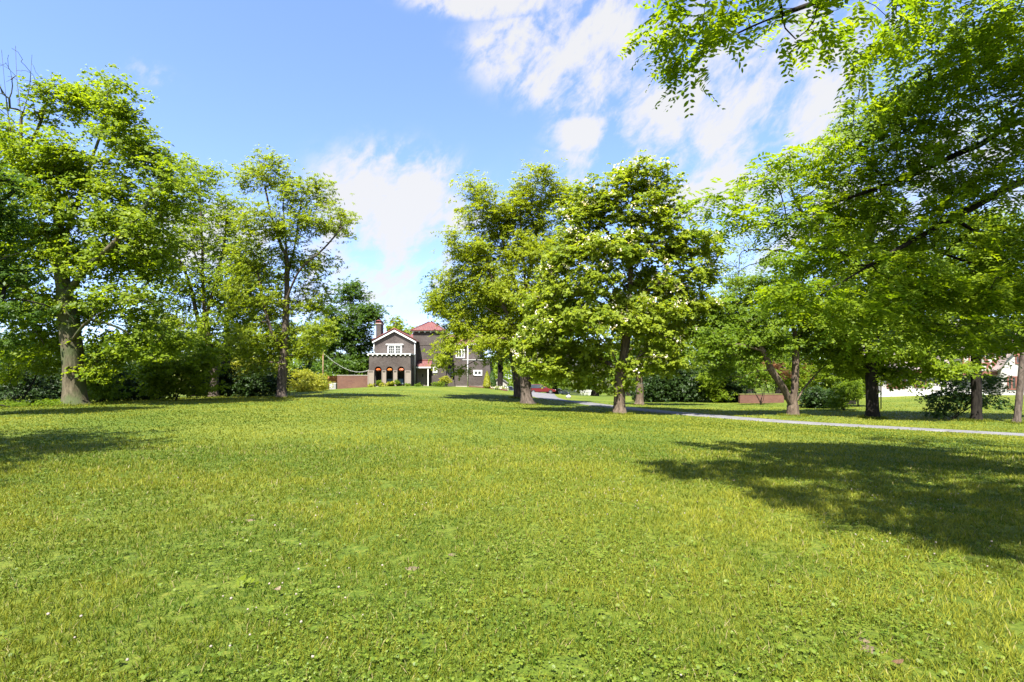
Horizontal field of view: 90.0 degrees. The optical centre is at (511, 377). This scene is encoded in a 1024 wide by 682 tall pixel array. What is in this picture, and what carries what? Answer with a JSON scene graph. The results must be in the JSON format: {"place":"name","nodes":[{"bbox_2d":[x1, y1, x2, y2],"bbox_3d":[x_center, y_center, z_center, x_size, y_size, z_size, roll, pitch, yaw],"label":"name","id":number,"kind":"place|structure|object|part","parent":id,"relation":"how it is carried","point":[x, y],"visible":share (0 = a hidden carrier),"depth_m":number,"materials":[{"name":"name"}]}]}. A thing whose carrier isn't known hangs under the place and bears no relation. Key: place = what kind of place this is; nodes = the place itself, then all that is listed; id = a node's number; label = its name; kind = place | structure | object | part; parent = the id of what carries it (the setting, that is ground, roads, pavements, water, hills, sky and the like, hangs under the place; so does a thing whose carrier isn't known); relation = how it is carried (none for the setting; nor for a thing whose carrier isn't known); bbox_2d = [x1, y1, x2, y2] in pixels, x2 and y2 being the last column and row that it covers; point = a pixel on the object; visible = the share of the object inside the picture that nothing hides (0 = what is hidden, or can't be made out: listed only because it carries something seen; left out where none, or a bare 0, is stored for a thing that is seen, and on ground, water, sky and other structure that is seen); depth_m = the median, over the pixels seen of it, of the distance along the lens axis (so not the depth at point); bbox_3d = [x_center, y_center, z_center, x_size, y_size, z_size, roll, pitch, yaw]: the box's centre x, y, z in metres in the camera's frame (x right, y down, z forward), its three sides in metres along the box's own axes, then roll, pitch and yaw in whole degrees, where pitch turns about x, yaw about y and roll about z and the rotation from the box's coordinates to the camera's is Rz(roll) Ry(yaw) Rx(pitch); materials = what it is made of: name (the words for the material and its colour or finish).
{"place":"outdoors","nodes":[
{"label":"outdoors","id":0,"kind":"place"},
{"bbox_2d":[0,380,1023,681],"bbox_3d":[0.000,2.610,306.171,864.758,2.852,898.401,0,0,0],"label":"ground","id":1,"kind":"structure","parent":0,"point":[488,396],"depth_m":4.70,"materials":[{"name":"green plant"}]},
{"bbox_2d":[0,399,37,406],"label":"weed clump","id":2,"kind":"object","parent":1,"relation":"on","point":[22,403],"visible":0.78,"depth_m":27.99,"materials":[{"name":"green plant"}]},
{"bbox_2d":[0,330,38,390],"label":"distant tree","id":3,"kind":"object","parent":1,"relation":"on","point":[4,332],"visible":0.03,"depth_m":60.92,"materials":[{"name":"green plant"}]},
{"bbox_2d":[0,325,61,401],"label":"leafy shrub","id":4,"kind":"object","parent":1,"relation":"on","point":[36,369],"visible":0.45,"depth_m":32.40,"materials":[{"name":"green plant"}]},
{"bbox_2d":[0,356,61,404],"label":"dark shrub","id":5,"kind":"object","parent":1,"relation":"on","point":[35,393],"visible":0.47,"depth_m":36.30,"materials":[{"name":"green plant"}]},
{"bbox_2d":[0,164,76,361],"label":"edge tree","id":6,"kind":"object","parent":1,"relation":"on","point":[7,308],"visible":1,"depth_m":20.20,"materials":[{"name":"green plant"}]},
{"bbox_2d":[31,398,71,406],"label":"weed clump","id":7,"kind":"object","parent":1,"relation":"on","point":[45,401],"visible":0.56,"depth_m":27.19,"materials":[{"name":"green plant"}]},
{"bbox_2d":[25,360,91,400],"bbox_3d":[-35.815,0.413,40.239,5.628,4.420,5.254,0,0,32],"label":"dark shrub","id":8,"kind":"object","parent":1,"relation":"on","point":[52,381],"visible":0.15,"depth_m":39.20,"materials":[{"name":"green plant"}]},
{"bbox_2d":[50,342,110,375],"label":"distant tree","id":9,"kind":"object","parent":1,"relation":"on","point":[84,352],"visible":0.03,"depth_m":69.98,"materials":[{"name":"green plant"}]},
{"bbox_2d":[59,360,144,402],"bbox_3d":[-24.861,0.406,30.833,4.176,3.128,3.371,0,0,0],"label":"leafy shrub","id":10,"kind":"object","parent":1,"relation":"on","point":[97,391],"visible":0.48,"depth_m":30.72,"materials":[{"name":"green plant"}]},
{"bbox_2d":[86,357,138,401],"bbox_3d":[-31.406,0.327,39.117,5.785,3.919,5.065,0,0,0],"label":"dark shrub","id":11,"kind":"object","parent":1,"relation":"on","point":[127,383],"visible":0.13,"depth_m":39.07,"materials":[{"name":"green plant"}]},
{"bbox_2d":[0,46,227,405],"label":"maple tree","id":12,"kind":"object","parent":1,"relation":"on","point":[52,169],"visible":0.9,"depth_m":27.12,"materials":[{"name":"green plant"}]},
{"bbox_2d":[113,360,180,400],"bbox_3d":[-30.144,0.421,41.402,6.699,4.547,4.886,0,0,0],"label":"dark shrub","id":13,"kind":"object","parent":1,"relation":"on","point":[143,397],"visible":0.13,"depth_m":40.64,"materials":[{"name":"green plant"}]},
{"bbox_2d":[127,305,201,380],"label":"pale tree","id":14,"kind":"object","parent":1,"relation":"on","point":[170,330],"visible":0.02,"depth_m":59.73,"materials":[{"name":"green plant"}]},
{"bbox_2d":[126,336,238,400],"bbox_3d":[-22.666,-0.526,35.147,7.554,4.990,5.180,0,0,0],"label":"leafy shrub","id":15,"kind":"object","parent":1,"relation":"on","point":[187,369],"visible":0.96,"depth_m":34.57,"materials":[{"name":"green plant"}]},
{"bbox_2d":[112,151,280,396],"bbox_3d":[-26.116,-8.406,41.739,13.857,20.450,9.649,0,0,0],"label":"twin stem tree","id":16,"kind":"object","parent":1,"relation":"on","point":[204,322],"visible":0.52,"depth_m":41.63,"materials":[{"name":"green plant"}]},
{"bbox_2d":[193,359,242,396],"bbox_3d":[-25.616,0.288,44.332,6.456,3.846,4.872,0,0,0],"label":"dark shrub","id":17,"kind":"object","parent":1,"relation":"on","point":[229,382],"visible":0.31,"depth_m":43.62,"materials":[{"name":"green plant"}]},
{"bbox_2d":[187,227,290,369],"bbox_3d":[-24.322,-5.818,47.084,10.707,15.746,9.076,0,0,0],"label":"crooked tree","id":18,"kind":"object","parent":1,"relation":"on","point":[255,313],"visible":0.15,"depth_m":46.31,"materials":[{"name":"green plant"}]},
{"bbox_2d":[219,322,263,390],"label":"distant tree","id":19,"kind":"object","parent":1,"relation":"on","point":[242,358],"visible":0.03,"depth_m":78.83,"materials":[{"name":"green plant"}]},
{"bbox_2d":[236,575,263,587],"bbox_3d":[-1.990,1.571,3.900,0.178,0.107,0.106,0,0,0],"label":"leaf spray","id":20,"kind":"object","parent":1,"relation":"on","point":[243,577],"visible":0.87,"depth_m":3.90,"materials":[{"name":"green plant"}]},
{"bbox_2d":[221,360,296,396],"bbox_3d":[-20.829,0.301,42.583,6.056,3.642,5.651,0,0,0],"label":"dark shrub","id":21,"kind":"object","parent":1,"relation":"on","point":[251,386],"visible":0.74,"depth_m":42.12,"materials":[{"name":"green plant"}]},
{"bbox_2d":[230,356,291,384],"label":"yellow shrub","id":22,"kind":"object","parent":1,"relation":"on","point":[237,361],"visible":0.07,"depth_m":60.55,"materials":[{"name":"green plant"}]},
{"bbox_2d":[257,320,306,388],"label":"distant tree","id":23,"kind":"object","parent":1,"relation":"on","point":[289,367],"visible":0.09,"depth_m":85.22,"materials":[{"name":"green plant"}]},
{"bbox_2d":[204,142,362,397],"bbox_3d":[-16.496,-7.603,37.871,11.167,18.584,7.400,0,0,0],"label":"slender tree","id":24,"kind":"object","parent":1,"relation":"on","point":[304,221],"visible":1,"depth_m":37.44,"materials":[{"name":"green plant"}]},
{"bbox_2d":[287,366,333,391],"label":"golden bush","id":25,"kind":"object","parent":1,"relation":"on","point":[302,376],"visible":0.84,"depth_m":58.40,"materials":[{"name":"yellow plant"}]},
{"bbox_2d":[289,322,333,390],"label":"distant tree","id":26,"kind":"object","parent":1,"relation":"on","point":[309,365],"visible":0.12,"depth_m":90.82,"materials":[{"name":"green plant"}]},
{"bbox_2d":[327,376,336,386],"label":"brick wall","id":27,"kind":"structure","parent":1,"relation":"on","point":[332,379],"depth_m":80.00,"materials":[{"name":"brown brick"}]},
{"bbox_2d":[329,383,336,388],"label":"air conditioner","id":28,"kind":"object","parent":1,"relation":"on","point":[335,385],"visible":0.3,"depth_m":70.60,"materials":[{"name":"white paint"}]},
{"bbox_2d":[303,274,392,374],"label":"dark maple","id":29,"kind":"object","parent":1,"relation":"on","point":[352,334],"visible":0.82,"depth_m":79.05,"materials":[{"name":"green plant"}]},
{"bbox_2d":[337,375,367,388],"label":"brick wall","id":30,"kind":"structure","parent":1,"relation":"on","point":[351,381],"depth_m":69.88,"materials":[{"name":"brick"}]},
{"bbox_2d":[384,315,412,333],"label":"tree","id":31,"kind":"object","parent":1,"relation":"on","point":[398,325],"visible":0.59,"depth_m":105.53,"materials":[{"name":"green plant"}]},
{"bbox_2d":[405,566,419,569],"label":"fallen leaf","id":32,"kind":"object","parent":1,"relation":"on","point":[409,568],"visible":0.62,"depth_m":4.25,"materials":[{"name":"beige plant"}]},
{"bbox_2d":[367,320,492,386],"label":"brown house","id":33,"kind":"structure","parent":1,"relation":"on","point":[396,350],"depth_m":73.70,"materials":[{"name":"brick"}]},
{"bbox_2d":[387,372,399,378],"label":"porch window","id":34,"kind":"structure","parent":33,"relation":"in","point":[389,374],"depth_m":72.36,"materials":[{"name":"black glass"}]},
{"bbox_2d":[386,344,403,352],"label":"window","id":35,"kind":"structure","parent":33,"relation":"in","point":[392,348],"depth_m":72.36,"materials":[{"name":"white paint"}]},
{"bbox_2d":[398,379,404,385],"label":"porch chair","id":36,"kind":"object","parent":33,"relation":"on","point":[401,382],"visible":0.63,"depth_m":70.81,"materials":[{"name":"wicker"}]},
{"bbox_2d":[420,372,424,385],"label":"door","id":37,"kind":"structure","parent":33,"relation":"in","point":[422,374],"depth_m":74.50,"materials":[{"name":"beige paint"}]},
{"bbox_2d":[456,349,464,357],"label":"window","id":38,"kind":"structure","parent":33,"relation":"in","point":[462,355],"depth_m":78.53,"materials":[{"name":"white paint"}]},
{"bbox_2d":[473,370,481,375],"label":"window","id":39,"kind":"structure","parent":33,"relation":"in","point":[477,372],"depth_m":77.31,"materials":[{"name":"white paint"}]},
{"bbox_2d":[431,381,447,386],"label":"porch shrub","id":40,"kind":"object","parent":1,"relation":"on","point":[442,384],"visible":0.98,"depth_m":69.34,"materials":[{"name":"green plant"}]},
{"bbox_2d":[438,375,452,386],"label":"weeping shrub","id":41,"kind":"object","parent":1,"relation":"on","point":[446,379],"visible":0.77,"depth_m":70.10,"materials":[{"name":"green plant"}]},
{"bbox_2d":[417,268,511,386],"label":"backdrop tree","id":42,"kind":"object","parent":1,"relation":"on","point":[500,375],"visible":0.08,"depth_m":89.54,"materials":[{"name":"green plant"}]},
{"bbox_2d":[483,371,490,387],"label":"conifer shrub","id":43,"kind":"object","parent":1,"relation":"on","point":[486,383],"visible":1,"depth_m":73.26,"materials":[{"name":"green plant"}]},
{"bbox_2d":[447,261,529,397],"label":"shade tree","id":44,"kind":"object","parent":1,"relation":"on","point":[516,386],"visible":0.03,"depth_m":50.70,"materials":[{"name":"green plant"}]},
{"bbox_2d":[469,386,507,390],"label":"bed edging","id":45,"kind":"object","parent":1,"relation":"on","point":[488,388],"visible":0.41,"depth_m":74.39,"materials":[{"name":"beige stone"}]},
{"bbox_2d":[489,371,496,386],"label":"conifer shrub","id":46,"kind":"object","parent":1,"relation":"on","point":[492,379],"visible":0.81,"depth_m":74.24,"materials":[{"name":"green plant"}]},
{"bbox_2d":[0,315,992,393],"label":"distant wood","id":47,"kind":"object","parent":1,"relation":"on","point":[505,372],"visible":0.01,"depth_m":132.51,"materials":[{"name":"green plant"}]},
{"bbox_2d":[417,150,580,404],"bbox_3d":[-1.011,-8.201,46.112,15.422,21.660,9.386,0,0,0],"label":"locust tree","id":48,"kind":"object","parent":1,"relation":"on","point":[499,293],"visible":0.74,"depth_m":45.20,"materials":[{"name":"green plant"}]},
{"bbox_2d":[491,384,509,390],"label":"flowering bush","id":49,"kind":"object","parent":1,"relation":"on","point":[498,387],"visible":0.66,"depth_m":71.45,"materials":[{"name":"white plant"}]},
{"bbox_2d":[496,378,508,386],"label":"cream garage","id":50,"kind":"structure","parent":1,"relation":"on","point":[505,383],"depth_m":112.00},
{"bbox_2d":[0,465,1023,681],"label":"broadleaf weeds","id":51,"kind":"object","parent":1,"relation":"on","point":[698,666],"visible":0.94,"depth_m":3.81,"materials":[{"name":"green plant"}]},
{"bbox_2d":[0,449,1023,681],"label":"clover cover","id":52,"kind":"object","parent":1,"relation":"on","point":[499,665],"visible":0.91,"depth_m":3.80,"materials":[{"name":"green plant"}]},
{"bbox_2d":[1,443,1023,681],"bbox_3d":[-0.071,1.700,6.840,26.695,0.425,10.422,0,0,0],"label":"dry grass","id":53,"kind":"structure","parent":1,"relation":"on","point":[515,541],"depth_m":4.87,"materials":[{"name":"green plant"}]},
{"bbox_2d":[46,474,992,675],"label":"clover flowers","id":54,"kind":"object","parent":1,"relation":"on","point":[230,645],"visible":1,"depth_m":4.06,"materials":[{"name":"plant"}]},
{"bbox_2d":[538,299,578,393],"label":"distant tree","id":55,"kind":"object","parent":1,"relation":"on","point":[554,386],"visible":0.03,"depth_m":99.42,"materials":[{"name":"green plant"}]},
{"bbox_2d":[558,388,569,394],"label":"parked car","id":56,"kind":"object","parent":1,"relation":"on","point":[561,391],"visible":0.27,"depth_m":109.31,"materials":[{"name":"silver metal"}]},
{"bbox_2d":[564,390,591,395],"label":"white fence","id":57,"kind":"object","parent":1,"relation":"on","point":[571,392],"visible":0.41,"depth_m":108.00,"materials":[{"name":"white wood"}]},
{"bbox_2d":[562,299,627,395],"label":"distant tree","id":58,"kind":"object","parent":1,"relation":"on","point":[593,392],"visible":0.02,"depth_m":91.48,"materials":[{"name":"green plant"}]},
{"bbox_2d":[502,149,738,413],"bbox_3d":[7.377,-6.082,34.942,16.135,17.471,9.302,0,0,0],"label":"catalpa tree","id":59,"kind":"object","parent":1,"relation":"on","point":[628,313],"visible":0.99,"depth_m":33.70,"materials":[{"name":"green plant"}]},
{"bbox_2d":[605,278,644,395],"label":"distant tree","id":60,"kind":"object","parent":1,"relation":"on","point":[628,394],"visible":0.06,"depth_m":99.54,"materials":[{"name":"green plant"}]},
{"bbox_2d":[625,372,678,402],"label":"dark shrub","id":61,"kind":"object","parent":1,"relation":"on","point":[651,386],"visible":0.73,"depth_m":60.66,"materials":[{"name":"green plant"}]},
{"bbox_2d":[607,289,711,404],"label":"flowering tree","id":62,"kind":"object","parent":1,"relation":"on","point":[639,399],"visible":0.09,"depth_m":49.84,"materials":[{"name":"green plant"}]},
{"bbox_2d":[657,362,696,401],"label":"dark shrub","id":63,"kind":"object","parent":1,"relation":"on","point":[675,395],"visible":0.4,"depth_m":61.50,"materials":[{"name":"green plant"}]},
{"bbox_2d":[669,363,710,402],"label":"dark shrub","id":64,"kind":"object","parent":1,"relation":"on","point":[688,389],"visible":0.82,"depth_m":60.90,"materials":[{"name":"green plant"}]},
{"bbox_2d":[682,264,723,369],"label":"distant tree","id":65,"kind":"object","parent":1,"relation":"on","point":[692,345],"visible":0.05,"depth_m":75.64,"materials":[{"name":"green plant"}]},
{"bbox_2d":[692,367,737,402],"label":"bright shrub","id":66,"kind":"object","parent":1,"relation":"on","point":[718,394],"visible":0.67,"depth_m":59.36,"materials":[{"name":"green plant"}]},
{"bbox_2d":[698,289,744,401],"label":"distant tree","id":67,"kind":"object","parent":1,"relation":"on","point":[723,354],"visible":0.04,"depth_m":61.65,"materials":[{"name":"green plant"}]},
{"bbox_2d":[709,273,757,367],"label":"distant tree","id":68,"kind":"object","parent":1,"relation":"on","point":[735,289],"visible":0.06,"depth_m":69.08,"materials":[{"name":"green plant"}]},
{"bbox_2d":[719,366,756,402],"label":"dark shrub","id":69,"kind":"object","parent":1,"relation":"on","point":[738,388],"visible":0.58,"depth_m":59.68,"materials":[{"name":"green plant"}]},
{"bbox_2d":[739,360,766,389],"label":"bright shrub","id":70,"kind":"object","parent":1,"relation":"on","point":[756,382],"visible":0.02,"depth_m":65.67,"materials":[{"name":"green plant"}]},
{"bbox_2d":[730,270,783,393],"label":"distant tree","id":71,"kind":"object","parent":1,"relation":"on","point":[760,331],"depth_m":79.72,"materials":[{"name":"green plant"}]},
{"bbox_2d":[738,394,783,402],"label":"brick wall","id":72,"kind":"structure","parent":1,"relation":"on","point":[753,398],"depth_m":58.00,"materials":[{"name":"brown brick"}]},
{"bbox_2d":[737,364,785,404],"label":"sapling","id":73,"kind":"object","parent":1,"relation":"on","point":[751,379],"visible":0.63,"depth_m":53.84,"materials":[{"name":"green plant"}]},
{"bbox_2d":[683,251,864,414],"bbox_3d":[17.617,-2.643,33.738,13.222,10.628,7.122,0,0,0],"label":"spreading tree","id":74,"kind":"object","parent":1,"relation":"on","point":[752,339],"visible":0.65,"depth_m":33.04,"materials":[{"name":"green plant"}]},
{"bbox_2d":[756,361,799,393],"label":"red maple","id":75,"kind":"object","parent":1,"relation":"on","point":[777,366],"visible":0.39,"depth_m":63.18,"materials":[{"name":"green plant"}]},
{"bbox_2d":[761,283,803,393],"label":"distant tree","id":76,"kind":"object","parent":1,"relation":"on","point":[778,391],"visible":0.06,"depth_m":87.60,"materials":[{"name":"green plant"}]},
{"bbox_2d":[769,359,816,392],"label":"bright shrub","id":77,"kind":"object","parent":1,"relation":"on","point":[787,382],"visible":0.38,"depth_m":65.22,"materials":[{"name":"green plant"}]},
{"bbox_2d":[775,326,825,392],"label":"distant tree","id":78,"kind":"object","parent":1,"relation":"on","point":[790,333],"visible":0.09,"depth_m":73.72,"materials":[{"name":"green plant"}]},
{"bbox_2d":[800,363,813,378],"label":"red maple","id":79,"kind":"object","parent":1,"relation":"on","point":[806,370],"visible":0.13,"depth_m":66.05,"materials":[{"name":"green plant"}]},
{"bbox_2d":[617,0,1023,375],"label":"overhanging tree","id":80,"kind":"object","parent":1,"relation":"on","point":[982,43],"visible":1,"depth_m":8.93,"materials":[{"name":"green plant"}]},
{"bbox_2d":[797,381,844,408],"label":"dark shrub","id":81,"kind":"object","parent":1,"relation":"on","point":[814,398],"visible":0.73,"depth_m":45.55,"materials":[{"name":"green plant"}]},
{"bbox_2d":[799,362,843,391],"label":"bright shrub","id":82,"kind":"object","parent":1,"relation":"on","point":[826,382],"visible":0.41,"depth_m":55.49,"materials":[{"name":"green plant"}]},
{"bbox_2d":[707,55,964,403],"bbox_3d":[30.574,-15.254,51.591,24.296,36.220,9.747,0,0,0],"label":"tall sparse tree","id":83,"kind":"object","parent":1,"relation":"on","point":[786,208],"visible":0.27,"depth_m":51.94,"materials":[{"name":"green plant"}]},
{"bbox_2d":[822,377,864,409],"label":"grassy shrub","id":84,"kind":"object","parent":1,"relation":"on","point":[845,391],"visible":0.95,"depth_m":41.80,"materials":[{"name":"green plant"}]},
{"bbox_2d":[832,372,879,406],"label":"bright shrub","id":85,"kind":"object","parent":1,"relation":"on","point":[841,381],"visible":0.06,"depth_m":47.79,"materials":[{"name":"green plant"}]},
{"bbox_2d":[858,637,870,643],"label":"fallen leaf","id":86,"kind":"object","parent":1,"relation":"on","point":[864,640],"visible":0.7,"depth_m":3.08,"materials":[{"name":"beige plant"}]},
{"bbox_2d":[861,644,881,652],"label":"fallen leaf","id":87,"kind":"object","parent":1,"relation":"on","point":[872,648],"visible":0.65,"depth_m":2.99,"materials":[{"name":"beige plant"}]},
{"bbox_2d":[791,198,958,417],"bbox_3d":[23.556,-4.580,33.180,10.513,14.696,7.391,0,0,0],"label":"dark trunk tree","id":88,"kind":"object","parent":1,"relation":"on","point":[872,372],"visible":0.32,"depth_m":32.63,"materials":[{"name":"green plant"}]},
{"bbox_2d":[880,380,881,408],"bbox_3d":[31.711,0.072,44.000,0.111,5.890,0.111,0,0,-23],"label":"metal pole","id":89,"kind":"object","parent":1,"relation":"on","point":[880,396],"depth_m":43.98,"materials":[{"name":"white metal"}]},
{"bbox_2d":[892,659,903,663],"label":"fallen leaf","id":90,"kind":"object","parent":1,"relation":"on","point":[898,661],"visible":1,"depth_m":2.76,"materials":[{"name":"brown plant"}]},
{"bbox_2d":[832,336,1018,396],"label":"timbered house","id":91,"kind":"structure","parent":1,"relation":"on","point":[1012,371],"depth_m":61.03,"materials":[{"name":"white paint"}]},
{"bbox_2d":[1007,376,1016,389],"bbox_3d":[59.357,0.681,60.565,1.539,1.598,0.090,0,0,0],"label":"window","id":92,"kind":"structure","parent":91,"relation":"in","point":[1014,383],"depth_m":60.54,"materials":[{"name":"glass"}]},
{"bbox_2d":[861,203,1023,420],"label":"thick trunk tree","id":93,"kind":"object","parent":1,"relation":"on","point":[946,371],"visible":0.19,"depth_m":30.56,"materials":[{"name":"green plant"}]},
{"bbox_2d":[914,372,1015,418],"bbox_3d":[29.267,1.135,32.942,5.813,3.328,4.501,0,0,18],"label":"shade shrub","id":94,"kind":"object","parent":1,"relation":"on","point":[958,394],"visible":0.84,"depth_m":32.52,"materials":[{"name":"green plant"}]},
{"bbox_2d":[982,215,1023,422],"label":"leaning tree","id":95,"kind":"object","parent":1,"relation":"on","point":[1018,405],"visible":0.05,"depth_m":29.89,"materials":[{"name":"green plant"}]},
{"bbox_2d":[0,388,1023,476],"bbox_3d":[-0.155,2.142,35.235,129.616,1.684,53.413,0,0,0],"label":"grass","id":96,"kind":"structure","parent":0,"point":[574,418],"depth_m":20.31,"materials":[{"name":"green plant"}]},
{"bbox_2d":[0,0,1023,378],"label":"sky","id":97,"kind":"structure","parent":0,"point":[391,100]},
{"bbox_2d":[18,396,1023,423],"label":"grass","id":98,"kind":"structure","parent":0,"point":[629,413],"depth_m":32.58,"materials":[{"name":"green plant"}]},
{"bbox_2d":[532,392,1023,435],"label":"driveway","id":99,"kind":"structure","parent":0,"point":[545,396],"depth_m":30.10,"materials":[{"name":"concrete"}]},
{"bbox_2d":[531,384,555,393],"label":"parked car","id":100,"kind":"object","parent":99,"relation":"on","point":[536,388],"visible":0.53,"depth_m":83.14,"materials":[{"name":"red paint"}]},
{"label":"side window","id":101,"kind":"part","parent":100,"relation":"part of","materials":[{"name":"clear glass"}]}
]}

